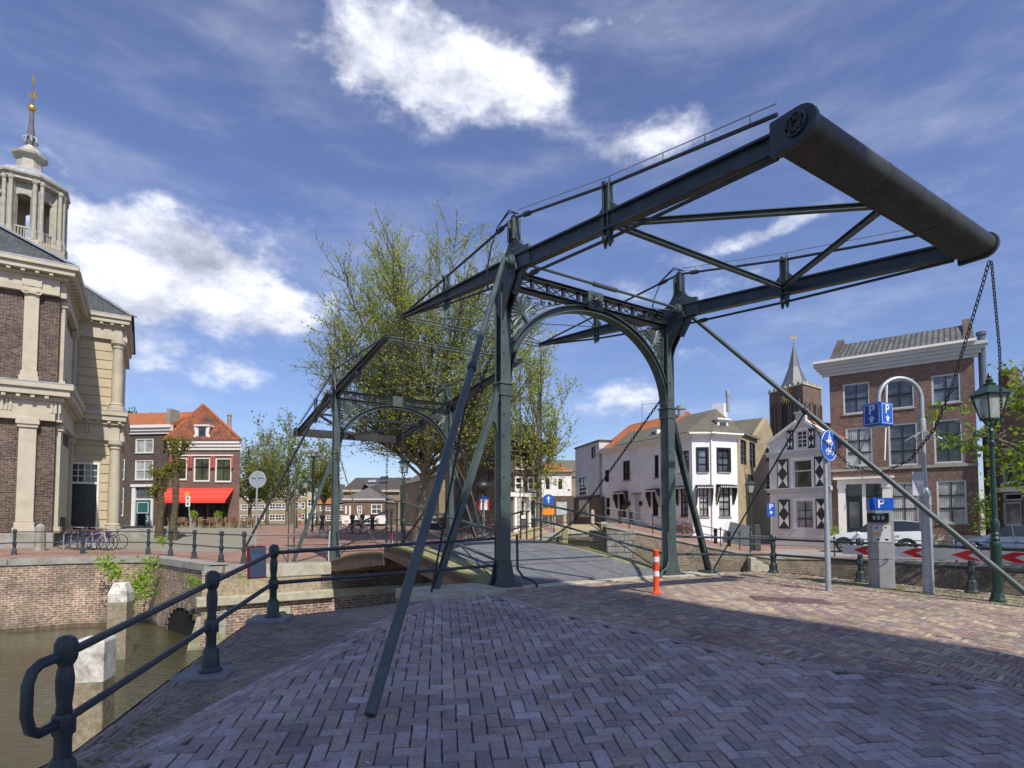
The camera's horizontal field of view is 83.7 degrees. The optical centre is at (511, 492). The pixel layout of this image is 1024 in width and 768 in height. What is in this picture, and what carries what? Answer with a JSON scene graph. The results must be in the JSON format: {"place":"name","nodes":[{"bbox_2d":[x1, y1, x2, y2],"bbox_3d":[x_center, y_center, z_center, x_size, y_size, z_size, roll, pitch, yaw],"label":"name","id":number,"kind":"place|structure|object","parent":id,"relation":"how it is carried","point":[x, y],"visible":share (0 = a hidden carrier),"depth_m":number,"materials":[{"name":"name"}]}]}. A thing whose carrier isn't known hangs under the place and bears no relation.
{"place":"outdoors","nodes":[
{"label":"outdoors","id":0,"kind":"place"},
{"bbox_2d":[54,526,254,551],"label":"cobbled square","id":1,"kind":"structure","parent":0,"point":[214,540],"depth_m":32.97,"materials":[{"name":"grey stone"}]},
{"bbox_2d":[143,463,169,537],"bbox_3d":[-22.175,0.597,35.977,1.965,4.967,1.453,0,-3,0],"label":"pollard tree","id":2,"kind":"object","parent":1,"relation":"on","point":[157,491],"visible":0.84,"depth_m":35.87,"materials":[{"name":"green plant"}]},
{"bbox_2d":[155,432,197,540],"bbox_3d":[-20.011,-0.263,34.065,2.286,6.634,1.600,0,-3,0],"label":"pollard tree","id":3,"kind":"object","parent":1,"relation":"on","point":[172,470],"visible":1,"depth_m":33.94,"materials":[{"name":"green plant"}]},
{"bbox_2d":[0,524,598,564],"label":"quay paving","id":4,"kind":"structure","parent":0,"point":[234,557],"depth_m":29.89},
{"bbox_2d":[33,524,45,550],"bbox_3d":[-21.659,2.093,26.222,0.444,1.320,0.444,1,-3,-22],"label":"stone bollard","id":5,"kind":"object","parent":4,"relation":"on","point":[39,536],"visible":0.88,"depth_m":26.08,"materials":[{"name":"beige stone"}]},
{"bbox_2d":[0,72,185,548],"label":"exchange hall","id":6,"kind":"structure","parent":4,"relation":"on","point":[67,344],"depth_m":31.62,"materials":[{"name":"stone"}]},
{"bbox_2d":[69,484,96,533],"bbox_3d":[-26.635,1.015,35.513,1.294,3.112,0.085,2,-3,-33],"label":"door","id":7,"kind":"structure","parent":6,"relation":"in","point":[83,509],"depth_m":35.51,"materials":[{"name":"black paint"}]},
{"bbox_2d":[0,529,246,563],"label":"quay railing","id":8,"kind":"object","parent":4,"relation":"on","point":[221,547],"visible":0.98,"depth_m":23.04,"materials":[{"name":"metal"}]},
{"bbox_2d":[121,409,191,525],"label":"brown house","id":9,"kind":"structure","parent":4,"relation":"on","point":[145,449],"depth_m":55.88,"materials":[{"name":"brick"}]},
{"bbox_2d":[133,460,152,480],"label":"window","id":10,"kind":"structure","parent":9,"relation":"in","point":[140,465],"depth_m":55.97,"materials":[{"name":"grey glass"}]},
{"bbox_2d":[135,500,150,523],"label":"door","id":11,"kind":"structure","parent":9,"relation":"in","point":[142,506],"depth_m":55.73,"materials":[{"name":"teal paint"}]},
{"bbox_2d":[134,438,153,453],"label":"window","id":12,"kind":"structure","parent":9,"relation":"in","point":[143,446],"depth_m":56.05,"materials":[{"name":"white glass"}]},
{"bbox_2d":[157,403,242,525],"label":"cafe house","id":13,"kind":"structure","parent":4,"relation":"on","point":[209,480],"depth_m":55.12,"materials":[{"name":"brick"}]},
{"bbox_2d":[192,458,209,481],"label":"window","id":14,"kind":"structure","parent":13,"relation":"in","point":[201,466],"depth_m":55.24,"materials":[{"name":"white paint"}]},
{"bbox_2d":[208,503,228,517],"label":"window","id":15,"kind":"structure","parent":13,"relation":"in","point":[212,507],"depth_m":55.09,"materials":[{"name":"black glass"}]},
{"bbox_2d":[214,458,231,482],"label":"window","id":16,"kind":"structure","parent":13,"relation":"in","point":[223,468],"depth_m":55.24,"materials":[{"name":"white paint"}]},
{"bbox_2d":[249,471,265,545],"bbox_3d":[-12.050,0.822,26.958,0.820,3.726,0.105,0,-3,0],"label":"round sign","id":17,"kind":"object","parent":4,"relation":"on","point":[257,479],"visible":0.94,"depth_m":27.05,"materials":[{"name":"metal"}]},
{"bbox_2d":[240,407,331,524],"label":"square tree","id":18,"kind":"object","parent":4,"relation":"on","point":[289,446],"visible":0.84,"depth_m":59.37,"materials":[{"name":"green plant"}]},
{"bbox_2d":[246,391,482,561],"bbox_3d":[-5.123,-0.482,24.107,11.129,6.265,6.116,1,-3,-26],"label":"bridge portal","id":19,"kind":"object","parent":4,"relation":"on","point":[333,466],"visible":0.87,"depth_m":21.32,"materials":[{"name":"paint"}]},
{"bbox_2d":[293,334,522,443],"bbox_3d":[-4.723,-3.664,22.438,5.086,2.000,11.430,2,-3,-33],"label":"balance frame","id":20,"kind":"object","parent":19,"relation":"on","point":[345,382],"visible":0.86,"depth_m":21.91,"materials":[{"name":"paint"}]},
{"bbox_2d":[397,453,410,542],"bbox_3d":[-5.103,0.390,27.010,0.678,4.513,0.491,0,-3,0],"label":"street lamp","id":21,"kind":"object","parent":4,"relation":"on","point":[406,462],"visible":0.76,"depth_m":26.94,"materials":[{"name":"green metal"}]},
{"bbox_2d":[281,187,560,540],"bbox_3d":[-4.672,-6.754,32.379,14.242,19.372,15.070,-2,-4,43],"label":"plane tree","id":22,"kind":"object","parent":4,"relation":"on","point":[426,444],"visible":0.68,"depth_m":30.26,"materials":[{"name":"green plant"}]},
{"bbox_2d":[398,472,444,525],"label":"tan gable house","id":23,"kind":"structure","parent":4,"relation":"on","point":[411,488],"depth_m":54.60,"materials":[{"name":"brick"}]},
{"bbox_2d":[445,423,556,534],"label":"building","id":24,"kind":"structure","parent":4,"relation":"on","point":[485,473],"depth_m":38.92,"materials":[{"name":"brown brick"}]},
{"bbox_2d":[541,463,574,541],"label":"white villa","id":25,"kind":"object","parent":4,"relation":"on","point":[563,498],"visible":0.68,"depth_m":45.04,"materials":[{"name":"paint"}]},
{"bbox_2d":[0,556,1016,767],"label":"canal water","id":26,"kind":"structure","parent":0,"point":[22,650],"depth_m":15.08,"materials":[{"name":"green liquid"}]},
{"bbox_2d":[72,635,116,751],"bbox_3d":[-6.628,3.641,9.044,0.437,2.665,0.437,1,-3,-12],"label":"mooring post","id":27,"kind":"object","parent":26,"relation":"in","point":[94,665],"visible":0.62,"depth_m":8.88,"materials":[{"name":"white paint"}]},
{"bbox_2d":[106,582,133,659],"bbox_3d":[-11.479,3.983,16.736,0.520,2.681,0.520,1,-3,-12],"label":"mooring post","id":28,"kind":"object","parent":26,"relation":"in","point":[120,602],"visible":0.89,"depth_m":16.54,"materials":[{"name":"white paint"}]},
{"bbox_2d":[589,530,635,559],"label":"stone pier","id":29,"kind":"structure","parent":26,"relation":"in","point":[614,548],"depth_m":26.88,"materials":[{"name":"grey stone"}]},
{"bbox_2d":[562,522,606,551],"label":"lock gate","id":30,"kind":"structure","parent":29,"relation":"attached to","point":[596,545],"depth_m":28.27,"materials":[{"name":"wood"}]},
{"bbox_2d":[0,0,1023,542],"label":"sky","id":31,"kind":"structure","parent":0,"point":[198,148],"materials":[{"name":"blue"}]},
{"bbox_2d":[511,525,599,538],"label":"yellow pavement","id":32,"kind":"structure","parent":0,"point":[558,528],"depth_m":33.92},
{"bbox_2d":[488,327,581,526],"bbox_3d":[1.136,-4.300,38.152,7.588,13.978,6.216,0,-3,0],"label":"slender tree","id":33,"kind":"object","parent":32,"relation":"on","point":[550,446],"visible":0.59,"depth_m":37.82,"materials":[{"name":"green plant"}]},
{"bbox_2d":[113,574,1023,767],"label":"pavement bed","id":34,"kind":"object","parent":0,"point":[543,763],"visible":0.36,"depth_m":4.91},
{"bbox_2d":[43,601,429,767],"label":"pavement edge clinkers","id":35,"kind":"structure","parent":34,"relation":"on","point":[318,632],"depth_m":5.89,"materials":[{"name":"grey brick"}]},
{"bbox_2d":[93,594,1023,767],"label":"pavement large bricks","id":36,"kind":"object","parent":34,"relation":"on","point":[926,724],"visible":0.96,"depth_m":4.81,"materials":[{"name":"grey brick"}]},
{"bbox_2d":[77,571,1023,767],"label":"joint grass","id":37,"kind":"structure","parent":36,"relation":"on","point":[823,579],"depth_m":6.34,"materials":[{"name":"green plant"}]},
{"bbox_2d":[364,256,1023,716],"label":"bridge portal","id":38,"kind":"object","parent":36,"relation":"on","point":[512,310],"visible":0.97,"depth_m":11.10,"materials":[{"name":"paint"}]},
{"bbox_2d":[401,333,500,542],"bbox_3d":[-1.557,-0.926,13.051,0.080,4.587,5.139,2,-3,-34],"label":"stay chain","id":39,"kind":"object","parent":38,"relation":"attached to","point":[421,515],"visible":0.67,"depth_m":12.15,"materials":[{"name":"metal"}]},
{"bbox_2d":[547,401,658,541],"bbox_3d":[2.317,-0.379,15.649,0.089,3.746,4.938,2,-3,-32],"label":"stay chain","id":40,"kind":"object","parent":38,"relation":"attached to","point":[609,471],"visible":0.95,"depth_m":15.19,"materials":[{"name":"metal"}]},
{"bbox_2d":[400,103,999,347],"bbox_3d":[2.059,-4.373,11.954,5.086,2.000,11.430,2,-3,-33],"label":"balance frame","id":41,"kind":"object","parent":38,"relation":"on","point":[809,138],"visible":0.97,"depth_m":8.28,"materials":[{"name":"paint"}]},
{"bbox_2d":[401,321,404,539],"bbox_3d":[-2.931,-1.645,15.354,0.053,6.016,0.054,-2,-3,34],"label":"lifting chain","id":42,"kind":"object","parent":41,"relation":"hanging from","point":[402,422],"visible":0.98,"depth_m":15.36,"materials":[{"name":"metal"}]},
{"bbox_2d":[806,260,990,474],"bbox_3d":[6.547,-1.857,10.079,0.271,3.089,3.456,1,-3,-22],"label":"pull chain","id":43,"kind":"object","parent":41,"relation":"hanging from","point":[949,393],"visible":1,"depth_m":9.08,"materials":[{"name":"metal"}]},
{"bbox_2d":[990,261,1003,431],"bbox_3d":[7.259,-2.189,8.543,0.234,2.560,0.064,2,-3,-36],"label":"pull chain","id":44,"kind":"object","parent":41,"relation":"hanging from","point":[999,356],"visible":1,"depth_m":8.55,"materials":[{"name":"metal"}]},
{"bbox_2d":[486,571,1023,692],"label":"pavement red clinkers","id":45,"kind":"structure","parent":34,"relation":"on","point":[882,630],"depth_m":7.97,"materials":[{"name":"brick"}]},
{"bbox_2d":[651,549,661,593],"bbox_3d":[2.530,1.381,10.028,0.177,0.770,0.180,0,-3,0],"label":"flexible bollard","id":46,"kind":"object","parent":45,"relation":"on","point":[656,571],"visible":1,"depth_m":9.98,"materials":[{"name":"orange plastic"}]},
{"bbox_2d":[749,595,832,604],"bbox_3d":[4.640,1.799,9.538,1.318,0.090,0.579,0,-3,0],"label":"manhole cover","id":47,"kind":"object","parent":45,"relation":"on","point":[788,599],"visible":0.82,"depth_m":9.49,"materials":[{"name":"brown metal"}]},
{"bbox_2d":[820,430,836,590],"bbox_3d":[6.195,0.391,11.190,0.624,3.242,0.147,2,-3,-31],"label":"cycle sign","id":48,"kind":"object","parent":45,"relation":"on","point":[828,454],"visible":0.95,"depth_m":11.15,"materials":[{"name":"metal"}]},
{"bbox_2d":[676,535,1023,593],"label":"quay railing","id":49,"kind":"object","parent":45,"relation":"on","point":[971,569],"visible":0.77,"depth_m":13.00,"materials":[{"name":"metal"}]},
{"bbox_2d":[842,545,1023,563],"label":"barrier board","id":50,"kind":"object","parent":49,"relation":"attached to","point":[969,555],"visible":0.73,"depth_m":11.08,"materials":[{"name":"red plastic"}]},
{"bbox_2d":[866,498,895,587],"bbox_3d":[7.786,1.093,12.100,0.503,1.960,0.354,-1,-3,20],"label":"parking machine","id":51,"kind":"object","parent":45,"relation":"on","point":[880,545],"visible":0.95,"depth_m":11.97,"materials":[{"name":"grey metal"}]},
{"bbox_2d":[876,376,941,593],"bbox_3d":[7.736,-0.120,11.117,1.197,4.336,0.595,0,-3,0],"label":"sign pole","id":52,"kind":"object","parent":45,"relation":"on","point":[920,488],"visible":0.94,"depth_m":11.03,"materials":[{"name":"metal"}]},
{"bbox_2d":[863,402,892,428],"bbox_3d":[7.160,-1.550,11.182,0.384,0.570,0.384,1,-3,-23],"label":"parking cube","id":53,"kind":"object","parent":52,"relation":"hanging from","point":[877,415],"visible":1,"depth_m":11.06,"materials":[{"name":"metal"}]},
{"bbox_2d":[968,372,1012,602],"bbox_3d":[8.470,-0.068,10.053,0.622,4.140,0.450,0,-3,0],"label":"street lamp","id":54,"kind":"object","parent":45,"relation":"on","point":[985,398],"visible":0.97,"depth_m":10.00,"materials":[{"name":"green metal"}]},
{"bbox_2d":[241,520,984,525],"bbox_3d":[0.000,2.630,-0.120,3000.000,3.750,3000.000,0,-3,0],"label":"ground","id":55,"kind":"structure","parent":0,"point":[340,524],"depth_m":73.10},
{"bbox_2d":[0,555,218,628],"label":"quay wall","id":56,"kind":"structure","parent":55,"relation":"on","point":[36,592],"depth_m":21.73,"materials":[{"name":"brick"}]},
{"bbox_2d":[89,550,131,584],"bbox_3d":[-15.025,2.816,21.316,1.866,1.282,0.801,-1,-3,25],"label":"wall plant","id":57,"kind":"object","parent":56,"relation":"attached to","point":[107,565],"visible":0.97,"depth_m":21.23,"materials":[{"name":"green plant"}]},
{"bbox_2d":[126,554,161,605],"bbox_3d":[-13.812,3.266,21.241,1.347,2.093,1.061,0,-3,0],"label":"wall plant","id":58,"kind":"object","parent":56,"relation":"attached to","point":[137,583],"visible":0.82,"depth_m":21.18,"materials":[{"name":"green plant"}]},
{"bbox_2d":[164,601,226,650],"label":"culvert wing","id":59,"kind":"structure","parent":55,"relation":"on","point":[183,618],"depth_m":19.65,"materials":[{"name":"beige stone"}]},
{"bbox_2d":[38,605,379,767],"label":"quay wall","id":60,"kind":"structure","parent":55,"relation":"on","point":[120,717],"depth_m":4.94,"materials":[{"name":"brick"}]},
{"bbox_2d":[19,537,495,767],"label":"quay railing","id":61,"kind":"object","parent":60,"relation":"on","point":[60,728],"visible":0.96,"depth_m":4.68,"materials":[{"name":"metal"}]},
{"bbox_2d":[247,546,265,578],"bbox_3d":[-3.353,0.915,7.510,0.051,0.420,0.306,-1,-3,20],"label":"notice board","id":62,"kind":"object","parent":61,"relation":"attached to","point":[257,570],"visible":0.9,"depth_m":7.48,"materials":[{"name":"blue paint"}]},
{"bbox_2d":[239,496,265,523],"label":"row house","id":63,"kind":"structure","parent":55,"relation":"on","point":[243,509],"depth_m":86.21,"materials":[{"name":"beige brick"}]},
{"bbox_2d":[239,437,286,524],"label":"square tree","id":64,"kind":"object","parent":55,"relation":"on","point":[249,492],"visible":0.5,"depth_m":63.66,"materials":[{"name":"green plant"}]},
{"bbox_2d":[240,422,291,524],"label":"square tree","id":65,"kind":"object","parent":55,"relation":"on","point":[276,497],"visible":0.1,"depth_m":71.83,"materials":[{"name":"green plant"}]},
{"bbox_2d":[269,491,293,523],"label":"row house","id":66,"kind":"structure","parent":55,"relation":"on","point":[277,510],"depth_m":84.28,"materials":[{"name":"beige brick"}]},
{"bbox_2d":[195,562,441,649],"bbox_3d":[-5.436,3.874,20.473,10.350,2.838,0.500,2,-3,-33],"label":"bridge abutment","id":67,"kind":"object","parent":55,"relation":"on","point":[295,598],"visible":0.48,"depth_m":19.31,"materials":[{"name":"stone"}]},
{"bbox_2d":[329,509,529,571],"bbox_3d":[-2.878,1.723,19.331,5.166,2.191,5.675,2,-3,-33],"label":"bridge leaf","id":68,"kind":"object","parent":67,"relation":"on","point":[373,560],"visible":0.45,"depth_m":17.68,"materials":[{"name":"metal"}]},
{"bbox_2d":[302,438,346,523],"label":"square tree","id":69,"kind":"object","parent":55,"relation":"on","point":[325,496],"visible":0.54,"depth_m":65.61,"materials":[{"name":"green plant"}]},
{"bbox_2d":[341,484,395,524],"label":"brick house","id":70,"kind":"structure","parent":55,"relation":"on","point":[369,499],"depth_m":62.02,"materials":[{"name":"white paint"}]},
{"bbox_2d":[342,476,409,524],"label":"warehouse","id":71,"kind":"structure","parent":55,"relation":"on","point":[357,485],"depth_m":71.55,"materials":[{"name":"beige brick"}]},
{"bbox_2d":[203,531,561,572],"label":"quay wall","id":72,"kind":"structure","parent":55,"relation":"on","point":[220,567],"depth_m":18.92,"materials":[{"name":"stone"}]},
{"bbox_2d":[397,571,1023,601],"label":"bridge abutment","id":73,"kind":"object","parent":55,"relation":"on","point":[854,579],"visible":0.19,"depth_m":13.63,"materials":[{"name":"brick"}]},
{"bbox_2d":[384,501,661,584],"bbox_3d":[0.214,1.275,14.559,5.166,2.191,5.675,2,-3,-33],"label":"bridge leaf","id":74,"kind":"object","parent":73,"relation":"on","point":[554,561],"visible":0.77,"depth_m":13.62,"materials":[{"name":"metal"}]},
{"bbox_2d":[395,571,724,601],"bbox_3d":[1.693,1.928,11.925,8.230,0.293,1.180,2,-3,-33],"label":"abutment coping","id":75,"kind":"object","parent":73,"relation":"on","point":[451,591],"visible":0.35,"depth_m":10.15,"materials":[{"name":"stone"}]},
{"bbox_2d":[768,335,822,435],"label":"church tower","id":76,"kind":"structure","parent":55,"relation":"on","point":[799,387],"depth_m":118.56,"materials":[{"name":"brick"}]},
{"bbox_2d":[599,524,1023,594],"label":"quay wall","id":77,"kind":"structure","parent":55,"relation":"on","point":[944,577],"depth_m":26.51,"materials":[{"name":"brick"}]},
{"bbox_2d":[595,522,1023,564],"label":"canal street","id":78,"kind":"structure","parent":0,"point":[744,548],"depth_m":31.61,"materials":[{"name":"grey asphalt"}]},
{"bbox_2d":[574,440,612,533],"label":"grey annex","id":79,"kind":"object","parent":78,"relation":"on","point":[588,469],"visible":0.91,"depth_m":48.61,"materials":[{"name":"white paint"}]},
{"bbox_2d":[597,403,690,458],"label":"orange roof house","id":80,"kind":"structure","parent":78,"relation":"on","point":[634,427],"depth_m":46.14,"materials":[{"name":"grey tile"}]},
{"bbox_2d":[596,390,749,550],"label":"white corner house","id":81,"kind":"structure","parent":78,"relation":"on","point":[632,480],"depth_m":37.98,"materials":[{"name":"paint"}]},
{"bbox_2d":[696,447,708,472],"bbox_3d":[12.364,-2.098,37.121,0.810,1.698,0.223,0,-3,5],"label":"window","id":82,"kind":"structure","parent":81,"relation":"in","point":[702,453],"depth_m":37.11,"materials":[{"name":"black paint"}]},
{"bbox_2d":[699,488,709,517],"bbox_3d":[12.413,0.652,36.992,0.701,1.956,0.224,0,-3,5],"label":"window","id":83,"kind":"structure","parent":81,"relation":"in","point":[703,492],"depth_m":37.03,"materials":[{"name":"white glass"}]},
{"bbox_2d":[716,447,730,472],"bbox_3d":[13.842,-2.099,37.388,1.095,1.677,0.522,0,-3,0],"label":"window","id":84,"kind":"structure","parent":81,"relation":"in","point":[723,457],"depth_m":37.45,"materials":[{"name":"glass"}]},
{"bbox_2d":[718,487,731,517],"bbox_3d":[13.872,0.639,37.272,0.993,2.004,0.522,0,-3,0],"label":"window","id":85,"kind":"structure","parent":81,"relation":"in","point":[724,501],"depth_m":37.36,"materials":[{"name":"white glass"}]},
{"bbox_2d":[605,506,740,549],"bbox_3d":[8.194,1.792,28.933,7.119,2.251,0.192,0,-3,-7],"label":"ramp railing","id":86,"kind":"object","parent":78,"relation":"on","point":[629,519],"visible":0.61,"depth_m":28.74,"materials":[{"name":"metal"}]},
{"bbox_2d":[712,403,772,552],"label":"alley house","id":87,"kind":"structure","parent":78,"relation":"on","point":[752,458],"depth_m":42.07,"materials":[{"name":"beige paint"}]},
{"bbox_2d":[764,411,846,547],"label":"shutter house","id":88,"kind":"structure","parent":78,"relation":"on","point":[796,490],"depth_m":36.53,"materials":[{"name":"grey paint"}]},
{"bbox_2d":[794,427,808,449],"bbox_3d":[18.443,-3.449,36.371,0.595,1.324,0.913,0,-3,0],"label":"window","id":89,"kind":"structure","parent":88,"relation":"in","point":[801,441],"depth_m":36.47,"materials":[{"name":"white paint"}]},
{"bbox_2d":[790,456,814,487],"bbox_3d":[18.447,-1.241,36.264,0.867,2.002,1.372,0,-3,0],"label":"window","id":90,"kind":"structure","parent":88,"relation":"in","point":[803,476],"depth_m":36.34,"materials":[{"name":"white paint"}]},
{"bbox_2d":[793,498,815,528],"bbox_3d":[18.483,1.330,36.086,0.829,1.974,1.308,0,-3,0],"label":"window","id":91,"kind":"structure","parent":88,"relation":"in","point":[804,509],"depth_m":36.17,"materials":[{"name":"white paint"}]},
{"bbox_2d":[749,533,1023,561],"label":"street railing","id":92,"kind":"object","parent":78,"relation":"on","point":[834,538],"visible":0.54,"depth_m":26.75,"materials":[{"name":"metal"}]},
{"bbox_2d":[813,318,993,548],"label":"brick town house","id":93,"kind":"structure","parent":78,"relation":"on","point":[858,374],"depth_m":33.88,"materials":[{"name":"brown brick"}]},
{"bbox_2d":[846,495,862,532],"bbox_3d":[21.190,1.638,35.306,0.855,2.900,0.090,-2,-3,38],"label":"door","id":94,"kind":"structure","parent":93,"relation":"in","point":[854,503],"depth_m":35.30,"materials":[{"name":"grey paint"}]},
{"bbox_2d":[842,381,869,415],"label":"window","id":95,"kind":"structure","parent":93,"relation":"in","point":[855,395],"depth_m":35.51,"materials":[{"name":"glass"}]},
{"bbox_2d":[845,427,872,467],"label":"window","id":96,"kind":"structure","parent":93,"relation":"in","point":[861,438],"depth_m":35.28,"materials":[{"name":"grey glass"}]},
{"bbox_2d":[885,378,915,409],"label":"window","id":97,"kind":"structure","parent":93,"relation":"in","point":[900,393],"depth_m":34.07,"materials":[{"name":"glass"}]},
{"bbox_2d":[888,422,919,466],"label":"window","id":98,"kind":"structure","parent":93,"relation":"in","point":[900,450],"depth_m":33.94,"materials":[{"name":"grey glass"}]},
{"bbox_2d":[891,482,920,523],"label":"window","id":99,"kind":"structure","parent":93,"relation":"in","point":[904,509],"depth_m":33.78,"materials":[{"name":"white glass"}]},
{"bbox_2d":[931,372,962,405],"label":"window","id":100,"kind":"structure","parent":93,"relation":"in","point":[940,384],"depth_m":32.78,"materials":[{"name":"glass"}]},
{"bbox_2d":[933,418,964,464],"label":"window","id":101,"kind":"structure","parent":93,"relation":"in","point":[945,425],"depth_m":32.62,"materials":[{"name":"grey glass"}]},
{"bbox_2d":[936,480,967,524],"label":"window","id":102,"kind":"structure","parent":93,"relation":"in","point":[951,494],"depth_m":32.39,"materials":[{"name":"white glass"}]},
{"bbox_2d":[967,486,1005,534],"bbox_3d":[25.392,1.025,30.507,2.093,2.763,1.181,0,-3,0],"label":"climbing shrub","id":103,"kind":"object","parent":93,"relation":"attached to","point":[984,502],"visible":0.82,"depth_m":30.57,"materials":[{"name":"green plant"}]},
{"bbox_2d":[925,359,1023,496],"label":"street tree","id":104,"kind":"object","parent":78,"relation":"on","point":[1012,457],"visible":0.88,"depth_m":20.73,"materials":[{"name":"green plant"}]},
{"bbox_2d":[978,369,1023,534],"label":"side house","id":105,"kind":"structure","parent":78,"relation":"on","point":[1012,507],"depth_m":31.05,"materials":[{"name":"red brick"}]},
{"bbox_2d":[1003,502,1020,524],"bbox_3d":[26.956,1.126,30.719,0.118,1.235,1.116,0,-3,0],"label":"window","id":106,"kind":"structure","parent":105,"relation":"in","point":[1012,514],"depth_m":30.81,"materials":[{"name":"grey paint"}]},
{"bbox_2d":[758,549,1016,563],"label":"street roadway","id":107,"kind":"structure","parent":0,"point":[809,552],"depth_m":29.18,"materials":[{"name":"grey asphalt"}]},
{"bbox_2d":[830,520,920,551],"bbox_3d":[19.047,2.292,29.857,4.350,1.686,2.230,-2,-3,35],"label":"parked car","id":108,"kind":"object","parent":107,"relation":"on","point":[906,530],"visible":0.41,"depth_m":28.62,"materials":[{"name":"white paint"}]},
{"bbox_2d":[951,525,1023,551],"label":"parked car","id":109,"kind":"object","parent":107,"relation":"on","point":[1011,533],"visible":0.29,"depth_m":26.32,"materials":[{"name":"grey paint"}]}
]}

